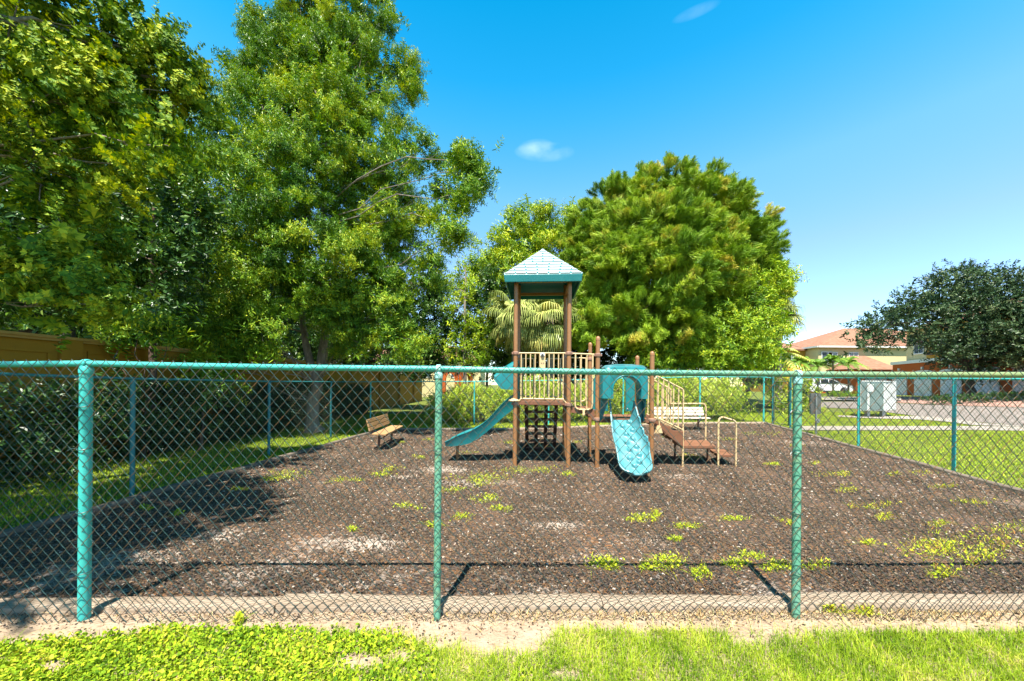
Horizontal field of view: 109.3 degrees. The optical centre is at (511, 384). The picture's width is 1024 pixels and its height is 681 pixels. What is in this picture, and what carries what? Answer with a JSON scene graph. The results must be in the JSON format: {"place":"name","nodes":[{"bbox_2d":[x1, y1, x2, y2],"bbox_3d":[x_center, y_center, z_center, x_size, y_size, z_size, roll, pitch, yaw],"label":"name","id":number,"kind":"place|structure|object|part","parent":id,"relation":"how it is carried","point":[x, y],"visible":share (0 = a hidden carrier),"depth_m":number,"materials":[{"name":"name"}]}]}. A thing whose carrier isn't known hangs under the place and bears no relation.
{"place":"outdoors","nodes":[
{"label":"outdoors","id":0,"kind":"place"},
{"bbox_2d":[0,413,420,527],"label":"shaded grass","id":1,"kind":"structure","parent":0,"point":[154,471],"depth_m":7.15,"materials":[{"name":"green plant"}]},
{"bbox_2d":[373,347,484,396],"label":"house","id":2,"kind":"structure","parent":0,"point":[426,390],"depth_m":46.00,"materials":[{"name":"beige paint"}]},
{"bbox_2d":[442,372,472,392],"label":"arched wall","id":3,"kind":"structure","parent":0,"point":[444,379],"depth_m":34.65,"materials":[{"name":"orange paint"}]},
{"bbox_2d":[0,423,1023,597],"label":"playground mulch ground","id":4,"kind":"structure","parent":0,"point":[301,545],"depth_m":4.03,"materials":[{"name":"rubber"}]},
{"bbox_2d":[0,495,141,536],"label":"landscape timber","id":5,"kind":"object","parent":4,"relation":"on","point":[39,523],"visible":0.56,"depth_m":4.31,"materials":[{"name":"wood"}]},
{"bbox_2d":[138,459,272,496],"bbox_3d":[-5.228,1.643,6.450,0.149,0.151,2.470,0,0,5],"label":"landscape timber","id":6,"kind":"object","parent":4,"relation":"on","point":[183,484],"visible":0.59,"depth_m":6.06,"materials":[{"name":"brown wood"}]},
{"bbox_2d":[269,440,339,460],"bbox_3d":[-5.004,1.645,8.950,0.148,0.151,2.470,0,0,5],"label":"landscape timber","id":7,"kind":"object","parent":4,"relation":"on","point":[303,451],"visible":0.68,"depth_m":8.63,"materials":[{"name":"brown wood"}]},
{"bbox_2d":[339,428,383,441],"bbox_3d":[-4.763,1.647,11.649,0.148,0.151,2.869,0,0,5],"label":"landscape timber","id":8,"kind":"object","parent":4,"relation":"on","point":[352,437],"visible":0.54,"depth_m":11.28,"materials":[{"name":"beige wood"}]},
{"bbox_2d":[366,414,402,448],"bbox_3d":[-3.423,1.323,9.851,0.515,0.902,1.830,0,0,-4],"label":"park bench","id":9,"kind":"object","parent":4,"relation":"on","point":[389,429],"visible":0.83,"depth_m":9.57,"materials":[{"name":"brown paint"}]},
{"bbox_2d":[399,428,461,429],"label":"landscape timber","id":10,"kind":"object","parent":4,"relation":"on","point":[431,428],"visible":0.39,"depth_m":13.17,"materials":[{"name":"brown wood"}]},
{"bbox_2d":[463,426,562,429],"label":"landscape timber","id":11,"kind":"object","parent":4,"relation":"on","point":[510,428],"visible":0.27,"depth_m":13.35,"materials":[{"name":"brown wood"}]},
{"bbox_2d":[139,430,1023,630],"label":"weeds","id":12,"kind":"object","parent":4,"relation":"on","point":[239,615],"visible":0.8,"depth_m":3.75,"materials":[{"name":"green plant"}]},
{"bbox_2d":[445,249,736,475],"bbox_3d":[1.557,-0.518,7.669,5.982,4.860,2.666,0,0,17],"label":"play structure","id":13,"kind":"object","parent":4,"relation":"on","point":[542,274],"visible":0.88,"depth_m":7.37,"materials":[{"name":"teal plastic"}]},
{"bbox_2d":[571,423,648,427],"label":"landscape timber","id":14,"kind":"object","parent":4,"relation":"on","point":[600,425],"visible":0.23,"depth_m":13.57,"materials":[{"name":"brown wood"}]},
{"bbox_2d":[654,407,710,429],"bbox_3d":[5.769,1.240,12.463,1.830,0.890,0.532,0,0,-3],"label":"park bench","id":15,"kind":"object","parent":4,"relation":"on","point":[691,412],"visible":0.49,"depth_m":12.63,"materials":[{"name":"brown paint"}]},
{"bbox_2d":[671,422,763,424],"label":"landscape timber","id":16,"kind":"object","parent":4,"relation":"on","point":[720,422],"visible":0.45,"depth_m":13.89,"materials":[{"name":"brown wood"}]},
{"bbox_2d":[764,422,820,438],"bbox_3d":[9.424,1.573,12.337,0.149,0.240,3.506,0,0,12],"label":"landscape timber","id":17,"kind":"object","parent":4,"relation":"on","point":[805,433],"visible":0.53,"depth_m":12.22,"materials":[{"name":"beige wood"}]},
{"bbox_2d":[821,437,902,460],"bbox_3d":[8.795,1.649,9.250,0.149,0.220,2.716,0,0,12],"label":"landscape timber","id":18,"kind":"object","parent":4,"relation":"on","point":[867,449],"visible":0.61,"depth_m":8.88,"materials":[{"name":"beige wood"}]},
{"bbox_2d":[902,458,1023,494],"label":"landscape timber","id":19,"kind":"object","parent":4,"relation":"on","point":[980,480],"visible":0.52,"depth_m":6.56,"materials":[{"name":"beige wood"}]},
{"bbox_2d":[0,611,1023,680],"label":"sand ground","id":20,"kind":"structure","parent":0,"point":[526,637],"depth_m":2.51,"materials":[{"name":"beige sand"}]},
{"bbox_2d":[0,597,121,614],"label":"landscape timber","id":21,"kind":"object","parent":20,"relation":"on","point":[47,603],"visible":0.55,"depth_m":2.66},
{"bbox_2d":[109,596,281,614],"bbox_3d":[-2.329,1.676,2.713,1.182,0.132,0.167,0,0,0],"label":"landscape timber","id":22,"kind":"object","parent":20,"relation":"on","point":[149,602],"visible":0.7,"depth_m":2.67,"materials":[{"name":"beige wood"}]},
{"bbox_2d":[276,593,601,613],"bbox_3d":[-0.531,1.678,2.744,2.404,0.132,0.159,0,0,-1],"label":"landscape timber","id":23,"kind":"object","parent":20,"relation":"on","point":[284,601],"visible":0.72,"depth_m":2.70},
{"bbox_2d":[0,359,1023,622],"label":"chain link fence","id":24,"kind":"object","parent":20,"relation":"on","point":[84,449],"visible":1,"depth_m":2.58,"materials":[{"name":"teal metal"}]},
{"bbox_2d":[0,618,1023,680],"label":"verge grass","id":25,"kind":"structure","parent":20,"relation":"on","point":[872,655],"depth_m":2.23,"materials":[{"name":"green plant"}]},
{"bbox_2d":[0,610,1023,657],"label":"sand litter debris","id":26,"kind":"object","parent":20,"relation":"on","point":[299,615],"visible":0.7,"depth_m":2.58,"materials":[{"name":"sand"}]},
{"bbox_2d":[599,594,790,612],"bbox_3d":[1.389,1.697,2.772,1.426,0.132,0.167,0,0,0],"label":"landscape timber","id":27,"kind":"object","parent":20,"relation":"on","point":[683,606],"visible":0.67,"depth_m":2.72,"materials":[{"name":"beige wood"}]},
{"bbox_2d":[780,592,1023,612],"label":"landscape timber","id":28,"kind":"object","parent":20,"relation":"on","point":[912,601],"visible":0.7,"depth_m":2.75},
{"bbox_2d":[0,385,1023,529],"bbox_3d":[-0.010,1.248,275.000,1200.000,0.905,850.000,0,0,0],"label":"ground","id":29,"kind":"structure","parent":0,"point":[397,408],"depth_m":9.73,"materials":[{"name":"green plant"}]},
{"bbox_2d":[0,403,41,459],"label":"shrub","id":30,"kind":"object","parent":29,"relation":"on","point":[6,425],"visible":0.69,"depth_m":5.64,"materials":[{"name":"green plant"}]},
{"bbox_2d":[0,78,149,339],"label":"broadleaf tree","id":31,"kind":"object","parent":29,"relation":"on","point":[8,311],"visible":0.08,"depth_m":8.16,"materials":[{"name":"green plant"}]},
{"bbox_2d":[0,353,161,491],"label":"shrub","id":32,"kind":"object","parent":29,"relation":"on","point":[55,413],"visible":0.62,"depth_m":6.44,"materials":[{"name":"green plant"}]},
{"bbox_2d":[0,25,163,337],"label":"broadleaf tree","id":33,"kind":"object","parent":29,"relation":"on","point":[73,334],"depth_m":11.55,"materials":[{"name":"green plant"}]},
{"bbox_2d":[0,281,190,346],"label":"broadleaf tree","id":34,"kind":"object","parent":29,"relation":"on","point":[77,332],"visible":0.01,"depth_m":18.60,"materials":[{"name":"green plant"}]},
{"bbox_2d":[0,0,237,353],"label":"broadleaf tree","id":35,"kind":"object","parent":29,"relation":"on","point":[47,48],"visible":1,"depth_m":5.08,"materials":[{"name":"green plant"}]},
{"bbox_2d":[86,302,210,458],"bbox_3d":[-8.043,-0.126,8.096,2.125,3.532,1.708,0,0,0],"label":"shrub","id":36,"kind":"object","parent":29,"relation":"on","point":[122,332],"visible":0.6,"depth_m":7.97,"materials":[{"name":"green plant"}]},
{"bbox_2d":[37,146,262,452],"bbox_3d":[-9.280,-2.000,9.095,4.711,7.263,3.520,0,0,0],"label":"broadleaf tree","id":37,"kind":"object","parent":29,"relation":"on","point":[183,236],"visible":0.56,"depth_m":8.72,"materials":[{"name":"green plant"}]},
{"bbox_2d":[93,373,227,463],"bbox_3d":[-8.287,0.822,8.788,2.082,2.140,3.092,0,0,0],"label":"shrub","id":38,"kind":"object","parent":29,"relation":"on","point":[163,433],"visible":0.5,"depth_m":8.46,"materials":[{"name":"green plant"}]},
{"bbox_2d":[0,372,369,528],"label":"chain link fence","id":39,"kind":"object","parent":29,"relation":"on","point":[133,384],"visible":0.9,"depth_m":5.81,"materials":[{"name":"teal metal"}]},
{"bbox_2d":[108,78,271,345],"bbox_3d":[-12.304,-4.887,12.904,8.058,12.993,4.631,0,0,11],"label":"broadleaf tree","id":40,"kind":"object","parent":29,"relation":"on","point":[202,131],"visible":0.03,"depth_m":12.54,"materials":[{"name":"green plant"}]},
{"bbox_2d":[162,369,236,450],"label":"tree","id":41,"kind":"object","parent":29,"relation":"on","point":[211,376],"visible":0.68,"depth_m":8.93,"materials":[{"name":"green plant"}]},
{"bbox_2d":[163,349,251,445],"bbox_3d":[-8.040,0.369,9.748,2.097,2.551,1.693,0,0,0],"label":"shrub","id":42,"kind":"object","parent":29,"relation":"on","point":[222,373],"visible":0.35,"depth_m":9.54,"materials":[{"name":"green plant"}]},
{"bbox_2d":[0,330,421,472],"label":"boundary wall","id":43,"kind":"structure","parent":29,"relation":"on","point":[20,346],"depth_m":7.90,"materials":[{"name":"yellow paint"}]},
{"bbox_2d":[140,231,315,349],"bbox_3d":[-13.278,-3.122,17.477,8.330,9.492,4.622,0,0,0],"label":"broadleaf tree","id":44,"kind":"object","parent":29,"relation":"on","point":[289,321],"visible":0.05,"depth_m":17.07,"materials":[{"name":"green plant"}]},
{"bbox_2d":[192,383,290,442],"bbox_3d":[-8.154,0.908,10.900,1.983,2.036,3.581,0,0,0],"label":"shrub","id":45,"kind":"object","parent":29,"relation":"on","point":[238,419],"visible":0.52,"depth_m":10.75,"materials":[{"name":"green plant"}]},
{"bbox_2d":[0,621,545,680],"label":"clover weeds","id":46,"kind":"object","parent":29,"relation":"on","point":[135,649],"visible":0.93,"depth_m":2.21,"materials":[{"name":"green plant"}]},
{"bbox_2d":[251,379,310,431],"bbox_3d":[-8.248,0.835,12.820,1.965,2.102,3.225,0,0,18],"label":"shrub","id":47,"kind":"object","parent":29,"relation":"on","point":[278,402],"visible":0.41,"depth_m":12.78,"materials":[{"name":"green plant"}]},
{"bbox_2d":[284,377,337,423],"bbox_3d":[-8.310,0.796,15.092,1.782,2.312,3.313,0,0,0],"label":"shrub","id":48,"kind":"object","parent":29,"relation":"on","point":[321,400],"visible":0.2,"depth_m":15.27,"materials":[{"name":"green plant"}]},
{"bbox_2d":[272,287,384,364],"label":"broadleaf tree","id":49,"kind":"object","parent":29,"relation":"on","point":[296,349],"visible":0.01,"depth_m":25.94,"materials":[{"name":"green plant"}]},
{"bbox_2d":[157,0,504,433],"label":"broadleaf tree","id":50,"kind":"object","parent":29,"relation":"on","point":[311,63],"visible":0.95,"depth_m":11.29,"materials":[{"name":"green plant"}]},
{"bbox_2d":[319,382,363,417],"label":"shrub","id":51,"kind":"object","parent":29,"relation":"on","point":[346,392],"visible":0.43,"depth_m":16.96,"materials":[{"name":"green plant"}]},
{"bbox_2d":[339,380,375,414],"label":"shrub","id":52,"kind":"object","parent":29,"relation":"on","point":[363,391],"visible":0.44,"depth_m":19.12,"materials":[{"name":"green plant"}]},
{"bbox_2d":[277,248,481,385],"bbox_3d":[-8.608,-3.692,23.424,13.949,10.710,5.655,0,0,0],"label":"broadleaf tree","id":53,"kind":"object","parent":29,"relation":"on","point":[433,357],"visible":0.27,"depth_m":22.84,"materials":[{"name":"green plant"}]},
{"bbox_2d":[430,255,508,383],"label":"broadleaf tree","id":54,"kind":"object","parent":29,"relation":"on","point":[466,325],"visible":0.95,"depth_m":20.77,"materials":[{"name":"green plant"}]},
{"bbox_2d":[475,402,481,421],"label":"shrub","id":55,"kind":"object","parent":29,"relation":"on","point":[480,415],"visible":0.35,"depth_m":16.11,"materials":[{"name":"plant"}]},
{"bbox_2d":[456,263,533,387],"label":"broadleaf tree","id":56,"kind":"object","parent":29,"relation":"on","point":[502,356],"visible":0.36,"depth_m":22.00,"materials":[{"name":"green plant"}]},
{"bbox_2d":[479,290,547,361],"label":"fan palm","id":57,"kind":"object","parent":29,"relation":"on","point":[504,324],"visible":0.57,"depth_m":19.19,"materials":[{"name":"green plant"}]},
{"bbox_2d":[451,193,583,378],"bbox_3d":[1.230,-5.691,23.709,10.642,14.566,5.548,0,0,0],"label":"broadleaf tree","id":58,"kind":"object","parent":29,"relation":"on","point":[508,249],"visible":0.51,"depth_m":23.30,"materials":[{"name":"green plant"}]},
{"bbox_2d":[520,296,588,414],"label":"fan palm","id":59,"kind":"object","parent":29,"relation":"on","point":[548,337],"visible":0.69,"depth_m":18.56,"materials":[{"name":"green plant"}]},
{"bbox_2d":[370,370,764,424],"bbox_3d":[2.103,0.631,14.738,15.513,2.471,0.923,0,0,1],"label":"chain link fence","id":60,"kind":"object","parent":29,"relation":"on","point":[699,400],"visible":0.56,"depth_m":14.71,"materials":[{"name":"teal metal"}]},
{"bbox_2d":[764,377,771,421],"bbox_3d":[9.895,0.617,14.033,0.036,1.833,0.329,0,0,-29],"label":"chain link fence","id":61,"kind":"object","parent":60,"relation":"attached to","point":[768,395],"visible":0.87,"depth_m":14.05,"materials":[{"name":"teal metal"}]},
{"bbox_2d":[772,377,788,426],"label":"fence gate","id":62,"kind":"structure","parent":61,"relation":"attached to","point":[773,402],"depth_m":13.59,"materials":[{"name":"teal metal"}]},
{"bbox_2d":[419,374,757,422],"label":"undergrowth","id":63,"kind":"object","parent":29,"relation":"on","point":[454,394],"visible":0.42,"depth_m":15.59,"materials":[{"name":"green plant"}]},
{"bbox_2d":[486,284,794,390],"bbox_3d":[8.654,-3.653,27.346,23.593,9.964,7.942,0,0,0],"label":"broadleaf tree","id":64,"kind":"object","parent":29,"relation":"on","point":[607,357],"visible":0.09,"depth_m":25.82,"materials":[{"name":"green plant"}]},
{"bbox_2d":[607,322,674,376],"bbox_3d":[6.891,-0.950,18.763,3.281,4.730,2.961,0,0,-21],"label":"shrub","id":65,"kind":"object","parent":29,"relation":"on","point":[644,361],"visible":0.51,"depth_m":18.27,"materials":[{"name":"green plant"}]},
{"bbox_2d":[552,150,799,400],"bbox_3d":[9.486,-6.024,20.239,14.476,14.807,8.898,0,0,0],"label":"pine tree","id":66,"kind":"object","parent":29,"relation":"on","point":[681,233],"visible":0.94,"depth_m":18.19,"materials":[{"name":"green plant"}]},
{"bbox_2d":[653,329,719,402],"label":"broadleaf tree","id":67,"kind":"object","parent":29,"relation":"on","point":[690,351],"visible":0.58,"depth_m":18.24,"materials":[{"name":"green plant"}]},
{"bbox_2d":[681,334,739,389],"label":"broadleaf tree","id":68,"kind":"object","parent":29,"relation":"on","point":[711,359],"visible":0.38,"depth_m":18.06,"materials":[{"name":"green plant"}]},
{"bbox_2d":[688,253,809,410],"bbox_3d":[12.071,-2.807,18.381,6.481,8.495,4.347,0,0,0],"label":"broadleaf tree","id":69,"kind":"object","parent":29,"relation":"on","point":[748,341],"visible":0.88,"depth_m":17.84,"materials":[{"name":"green plant"}]},
{"bbox_2d":[755,295,805,409],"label":"fan palm","id":70,"kind":"object","parent":29,"relation":"on","point":[796,316],"visible":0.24,"depth_m":19.69,"materials":[{"name":"green plant"}]},
{"bbox_2d":[762,368,803,413],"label":"shrub","id":71,"kind":"object","parent":29,"relation":"on","point":[779,394],"visible":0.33,"depth_m":18.56,"materials":[{"name":"green plant"}]},
{"bbox_2d":[750,348,816,407],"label":"feather palm","id":72,"kind":"object","parent":29,"relation":"on","point":[791,363],"visible":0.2,"depth_m":20.69,"materials":[{"name":"green plant"}]},
{"bbox_2d":[784,356,815,370],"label":"feather palm","id":73,"kind":"object","parent":29,"relation":"on","point":[799,360],"visible":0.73,"depth_m":32.65,"materials":[{"name":"green plant"}]},
{"bbox_2d":[780,365,827,412],"bbox_3d":[15.710,0.521,19.706,2.340,3.289,2.021,0,0,42],"label":"shrub","id":74,"kind":"object","parent":29,"relation":"on","point":[811,380],"visible":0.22,"depth_m":19.42,"materials":[{"name":"green plant"}]},
{"bbox_2d":[809,393,820,434],"bbox_3d":[9.691,0.989,11.576,0.370,1.412,0.098,0,0,0],"label":"sign post","id":75,"kind":"object","parent":29,"relation":"on","point":[815,401],"visible":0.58,"depth_m":11.62,"materials":[{"name":"metal"}]},
{"bbox_2d":[803,359,837,392],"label":"feather palm","id":76,"kind":"object","parent":29,"relation":"on","point":[816,363],"visible":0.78,"depth_m":33.75,"materials":[{"name":"green plant"}]},
{"bbox_2d":[803,378,852,393],"bbox_3d":[33.404,0.225,38.900,4.570,1.690,1.893,0,0,0],"label":"parked car","id":77,"kind":"object","parent":29,"relation":"on","point":[822,383],"visible":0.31,"depth_m":38.08,"materials":[{"name":"white paint"}]},
{"bbox_3d":[32.978,-0.318,38.107,2.610,0.430,0.139,0,0,0],"label":"window","id":78,"kind":"part","parent":77,"relation":"part of","materials":[{"name":"black glass"}]},
{"bbox_2d":[815,354,853,396],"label":"feather palm","id":79,"kind":"object","parent":29,"relation":"on","point":[828,358],"visible":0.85,"depth_m":32.90,"materials":[{"name":"green plant"}]},
{"bbox_2d":[824,390,860,396],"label":"hedge","id":80,"kind":"object","parent":29,"relation":"on","point":[847,394],"visible":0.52,"depth_m":31.35,"materials":[{"name":"green plant"}]},
{"bbox_2d":[834,356,871,395],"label":"feather palm","id":81,"kind":"object","parent":29,"relation":"on","point":[851,361],"visible":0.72,"depth_m":33.74,"materials":[{"name":"green plant"}]},
{"bbox_2d":[860,381,895,416],"bbox_3d":[17.178,0.719,17.188,2.864,1.736,0.919,0,0,-34],"label":"utility cabinet","id":82,"kind":"object","parent":29,"relation":"on","point":[879,401],"visible":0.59,"depth_m":16.57,"materials":[{"name":"white metal"}]},
{"bbox_3d":[16.066,0.549,16.562,0.270,1.244,0.048,0,0,0],"label":"door","id":83,"kind":"part","parent":82,"relation":"part of","materials":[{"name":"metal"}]},
{"bbox_3d":[16.629,0.554,16.562,0.617,1.244,0.048,0,0,0],"label":"door","id":84,"kind":"part","parent":82,"relation":"part of","materials":[{"name":"metal"}]},
{"bbox_2d":[733,411,1023,488],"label":"lawn grass","id":85,"kind":"structure","parent":29,"relation":"on","point":[938,445],"depth_m":10.43,"materials":[{"name":"green plant"}]},
{"bbox_2d":[789,377,1023,485],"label":"chain link fence","id":86,"kind":"object","parent":29,"relation":"on","point":[954,390],"visible":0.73,"depth_m":7.64,"materials":[{"name":"teal metal"}]},
{"bbox_2d":[827,300,1023,398],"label":"house","id":87,"kind":"structure","parent":29,"relation":"on","point":[910,363],"depth_m":35.22,"materials":[{"name":"orange paint"}]},
{"bbox_2d":[892,379,906,394],"bbox_3d":[39.870,0.033,37.412,0.067,2.160,2.300,0,0,21],"label":"garage door","id":88,"kind":"structure","parent":87,"relation":"in","point":[903,389],"depth_m":37.06,"materials":[{"name":"grey metal"}]},
{"bbox_2d":[913,342,923,354],"bbox_3d":[40.360,-3.731,36.065,0.060,1.485,1.460,0,0,21],"label":"window","id":89,"kind":"structure","parent":87,"relation":"in","point":[921,349],"depth_m":36.06,"materials":[{"name":"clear glass"}]},
{"bbox_2d":[914,379,931,395],"bbox_3d":[38.680,0.024,34.232,0.067,2.160,2.300,0,0,21],"label":"garage door","id":90,"kind":"structure","parent":87,"relation":"in","point":[926,382],"depth_m":34.11,"materials":[{"name":"grey metal"}]},
{"bbox_2d":[940,371,961,396],"bbox_3d":[37.490,0.014,31.052,0.067,2.160,2.300,0,0,21],"label":"garage door","id":91,"kind":"structure","parent":87,"relation":"in","point":[949,383],"depth_m":31.26,"materials":[{"name":"grey metal"}]},
{"bbox_2d":[974,370,999,398],"bbox_3d":[36.300,0.005,27.872,0.067,2.160,2.300,0,0,21],"label":"garage door","id":92,"kind":"structure","parent":87,"relation":"in","point":[986,385],"depth_m":27.67,"materials":[{"name":"grey metal"}]},
{"bbox_2d":[1012,368,1023,398],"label":"garage door","id":93,"kind":"structure","parent":87,"relation":"in","point":[1022,382],"depth_m":25.36,"materials":[{"name":"grey metal"}]},
{"bbox_2d":[838,415,1020,425],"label":"kerb","id":94,"kind":"structure","parent":29,"relation":"on","point":[935,419],"depth_m":16.06,"materials":[{"name":"concrete"}]},
{"bbox_2d":[838,257,1023,397],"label":"oak tree","id":95,"kind":"object","parent":29,"relation":"on","point":[957,308],"visible":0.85,"depth_m":26.41,"materials":[{"name":"green plant"}]},
{"bbox_2d":[915,390,1023,404],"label":"hedge","id":96,"kind":"object","parent":29,"relation":"on","point":[1011,394],"visible":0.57,"depth_m":24.02,"materials":[{"name":"green plant"}]},
{"bbox_2d":[972,270,1023,380],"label":"oak tree","id":97,"kind":"object","parent":29,"relation":"on","point":[1016,332],"visible":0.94,"depth_m":24.43,"materials":[{"name":"green plant"}]},
{"bbox_2d":[0,603,1023,639],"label":"straw grass","id":98,"kind":"structure","parent":0,"point":[910,614],"depth_m":2.64,"materials":[{"name":"beige plant"}]},
{"bbox_2d":[21,0,1023,385],"label":"sky","id":99,"kind":"structure","parent":0,"point":[888,135],"materials":[{"name":"blue"}]},
{"bbox_2d":[363,409,824,429],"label":"back grass","id":100,"kind":"structure","parent":0,"point":[504,425],"depth_m":15.33,"materials":[{"name":"green plant"}]},
{"bbox_2d":[742,328,906,392],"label":"house","id":101,"kind":"structure","parent":0,"point":[822,346],"depth_m":45.39,"materials":[{"name":"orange paint"}]},
{"bbox_2d":[821,352,832,363],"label":"window","id":102,"kind":"structure","parent":101,"relation":"in","point":[823,354],"depth_m":44.98,"materials":[{"name":"white glass"}]},
{"bbox_2d":[849,352,858,355],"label":"window","id":103,"kind":"structure","parent":101,"relation":"in","point":[852,353],"depth_m":44.98,"materials":[{"name":"white glass"}]},
{"bbox_2d":[821,397,900,399],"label":"pavement","id":104,"kind":"structure","parent":0,"point":[854,398],"depth_m":29.30,"materials":[{"name":"concrete"}]},
{"bbox_2d":[802,426,1023,430],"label":"path","id":105,"kind":"structure","parent":0,"point":[930,427],"depth_m":13.17,"materials":[{"name":"concrete"}]},
{"bbox_2d":[821,402,1023,424],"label":"road","id":106,"kind":"structure","parent":0,"point":[965,415],"depth_m":19.57,"materials":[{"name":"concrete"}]},
{"bbox_2d":[896,396,1023,406],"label":"driveway","id":107,"kind":"structure","parent":0,"point":[996,403],"depth_m":24.13,"materials":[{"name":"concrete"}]}
]}

